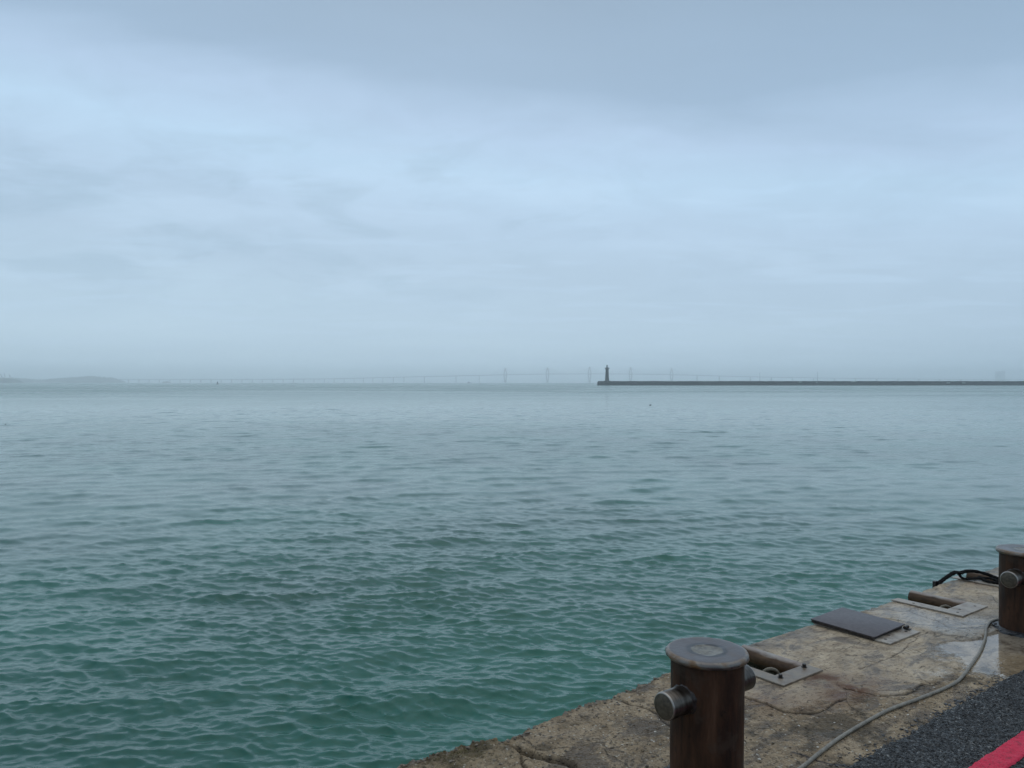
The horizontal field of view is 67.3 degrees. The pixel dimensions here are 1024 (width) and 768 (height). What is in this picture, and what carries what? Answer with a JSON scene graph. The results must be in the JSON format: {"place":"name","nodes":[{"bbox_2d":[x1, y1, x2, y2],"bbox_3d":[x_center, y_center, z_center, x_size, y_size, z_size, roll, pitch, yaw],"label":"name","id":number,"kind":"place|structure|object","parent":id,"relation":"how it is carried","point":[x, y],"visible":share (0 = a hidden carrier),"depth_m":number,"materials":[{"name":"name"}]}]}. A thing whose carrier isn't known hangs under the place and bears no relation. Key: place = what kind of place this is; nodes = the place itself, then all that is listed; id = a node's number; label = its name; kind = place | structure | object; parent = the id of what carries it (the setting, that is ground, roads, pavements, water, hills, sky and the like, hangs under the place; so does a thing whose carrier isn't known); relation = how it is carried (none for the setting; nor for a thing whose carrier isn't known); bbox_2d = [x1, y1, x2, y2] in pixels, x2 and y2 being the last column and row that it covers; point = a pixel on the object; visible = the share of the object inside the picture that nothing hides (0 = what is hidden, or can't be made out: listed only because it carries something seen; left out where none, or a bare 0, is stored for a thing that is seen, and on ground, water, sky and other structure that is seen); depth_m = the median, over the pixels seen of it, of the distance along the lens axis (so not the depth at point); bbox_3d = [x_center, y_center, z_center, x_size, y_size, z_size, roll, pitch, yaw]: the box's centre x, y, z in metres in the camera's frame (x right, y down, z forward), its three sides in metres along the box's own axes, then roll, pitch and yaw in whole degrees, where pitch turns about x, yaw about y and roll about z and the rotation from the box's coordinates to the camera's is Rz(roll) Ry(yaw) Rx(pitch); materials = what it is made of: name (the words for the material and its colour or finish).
{"place":"outdoors","nodes":[
{"label":"outdoors","id":0,"kind":"place"},
{"bbox_2d":[0,378,23,382],"bbox_3d":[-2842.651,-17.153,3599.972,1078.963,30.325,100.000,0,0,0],"label":"headland","id":1,"kind":"structure","parent":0,"point":[6,380],"depth_m":3573.97,"materials":[{"name":"grey"}]},
{"bbox_2d":[12,377,125,382],"bbox_3d":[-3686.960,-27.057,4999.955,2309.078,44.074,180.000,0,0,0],"label":"hills","id":2,"kind":"structure","parent":0,"point":[90,380],"depth_m":4934.91,"materials":[{"name":"grey"}]},
{"bbox_2d":[0,376,124,381],"bbox_3d":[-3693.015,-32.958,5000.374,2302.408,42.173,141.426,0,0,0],"label":"woods","id":3,"kind":"object","parent":2,"relation":"on","point":[99,377],"visible":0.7,"depth_m":4977.89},
{"bbox_2d":[0,383,1023,767],"bbox_3d":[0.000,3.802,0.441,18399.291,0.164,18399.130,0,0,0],"label":"water","id":4,"kind":"structure","parent":0,"point":[294,575],"depth_m":18.32,"materials":[{"name":"teal liquid"}]},
{"bbox_2d":[119,367,1023,382],"bbox_3d":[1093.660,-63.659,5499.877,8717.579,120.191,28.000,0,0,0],"label":"cable stayed bridge","id":5,"kind":"structure","parent":4,"relation":"in","point":[589,381],"depth_m":5490.15,"materials":[{"name":"concrete"}]},
{"bbox_2d":[597,381,1023,384],"bbox_3d":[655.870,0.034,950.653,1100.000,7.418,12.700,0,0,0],"label":"breakwater","id":6,"kind":"object","parent":4,"relation":"in","point":[812,383],"visible":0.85,"depth_m":945.60,"materials":[{"name":"concrete"}]},
{"bbox_2d":[605,365,608,383],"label":"lighthouse","id":7,"kind":"object","parent":6,"relation":"on","point":[607,373],"visible":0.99,"depth_m":948.15,"materials":[{"name":"stone"}]},
{"bbox_2d":[995,371,1004,380],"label":"tower block","id":8,"kind":"structure","parent":4,"relation":"in","point":[999,374],"depth_m":7185.78,"materials":[{"name":"concrete"}]},
{"bbox_2d":[0,0,1023,382],"label":"sky","id":9,"kind":"structure","parent":0,"point":[308,190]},
{"bbox_2d":[400,567,1023,767],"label":"quay","id":10,"kind":"structure","parent":0,"point":[857,678],"depth_m":3.86,"materials":[{"name":"concrete"}]},
{"bbox_2d":[397,676,663,767],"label":"edge rubble","id":11,"kind":"object","parent":10,"relation":"on","point":[508,740],"visible":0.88,"depth_m":3.57,"materials":[{"name":"brown stone"}]},
{"bbox_2d":[654,637,755,767],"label":"mooring bollard","id":12,"kind":"object","parent":10,"relation":"on","point":[699,704],"visible":1,"depth_m":2.94,"materials":[{"name":"metal"}]},
{"bbox_2d":[422,668,991,767],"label":"stone grit","id":13,"kind":"object","parent":10,"relation":"on","point":[588,739],"visible":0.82,"depth_m":3.45,"materials":[{"name":"stone"}]},
{"bbox_2d":[741,645,822,686],"bbox_3d":[1.436,1.727,4.372,0.420,0.327,0.523,0,0,-37],"label":"mooring recess","id":14,"kind":"object","parent":10,"relation":"attached to","point":[787,671],"visible":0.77,"depth_m":4.30,"materials":[{"name":"grey metal"}]},
{"bbox_2d":[814,623,920,644],"bbox_3d":[2.315,1.734,5.026,0.430,0.310,0.533,0,0,-37],"label":"mooring recess","id":15,"kind":"object","parent":10,"relation":"attached to","point":[898,635],"visible":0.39,"depth_m":4.84,"materials":[{"name":"grey metal"}]},
{"bbox_2d":[811,607,911,640],"bbox_3d":[2.276,1.566,5.021,0.387,0.040,0.477,0,0,-37],"label":"recess cover","id":16,"kind":"object","parent":15,"relation":"on","point":[861,624],"visible":1,"depth_m":5.00,"materials":[{"name":"grey metal"}]},
{"bbox_2d":[798,618,998,767],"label":"cable","id":17,"kind":"object","parent":10,"relation":"on","point":[810,760],"visible":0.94,"depth_m":3.79,"materials":[{"name":"grey rubber"}]},
{"bbox_2d":[828,678,1003,767],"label":"asphalt crumbs","id":18,"kind":"object","parent":10,"relation":"on","point":[957,702],"visible":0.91,"depth_m":3.70,"materials":[{"name":"grey asphalt"}]},
{"bbox_2d":[891,590,987,616],"bbox_3d":[3.088,1.730,5.587,0.440,0.317,0.537,0,0,-37],"label":"mooring recess","id":19,"kind":"object","parent":10,"relation":"attached to","point":[941,604],"visible":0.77,"depth_m":5.58,"materials":[{"name":"grey metal"}]},
{"bbox_2d":[932,569,998,587],"bbox_3d":[3.881,1.625,6.074,0.997,0.255,0.341,0,0,26],"label":"mooring strap","id":20,"kind":"object","parent":10,"relation":"attached to","point":[994,578],"visible":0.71,"depth_m":6.17,"materials":[{"name":"black rubber"}]},
{"bbox_2d":[951,573,998,586],"bbox_3d":[3.908,1.732,6.219,0.430,0.310,0.535,0,0,-37],"label":"mooring recess","id":21,"kind":"object","parent":10,"relation":"attached to","point":[970,575],"visible":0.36,"depth_m":6.27,"materials":[{"name":"grey metal"}]},
{"bbox_2d":[992,544,1023,637],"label":"mooring bollard","id":22,"kind":"object","parent":10,"relation":"on","point":[1011,591],"visible":1,"depth_m":4.90,"materials":[{"name":"metal"}]},
{"bbox_2d":[847,670,1023,767],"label":"asphalt","id":23,"kind":"structure","parent":0,"point":[972,730],"depth_m":3.45,"materials":[{"name":"grey asphalt"}]},
{"bbox_2d":[968,731,1023,767],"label":"road marking","id":24,"kind":"object","parent":23,"relation":"on","point":[1008,753],"visible":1,"depth_m":3.23,"materials":[{"name":"red paint"}]}
]}

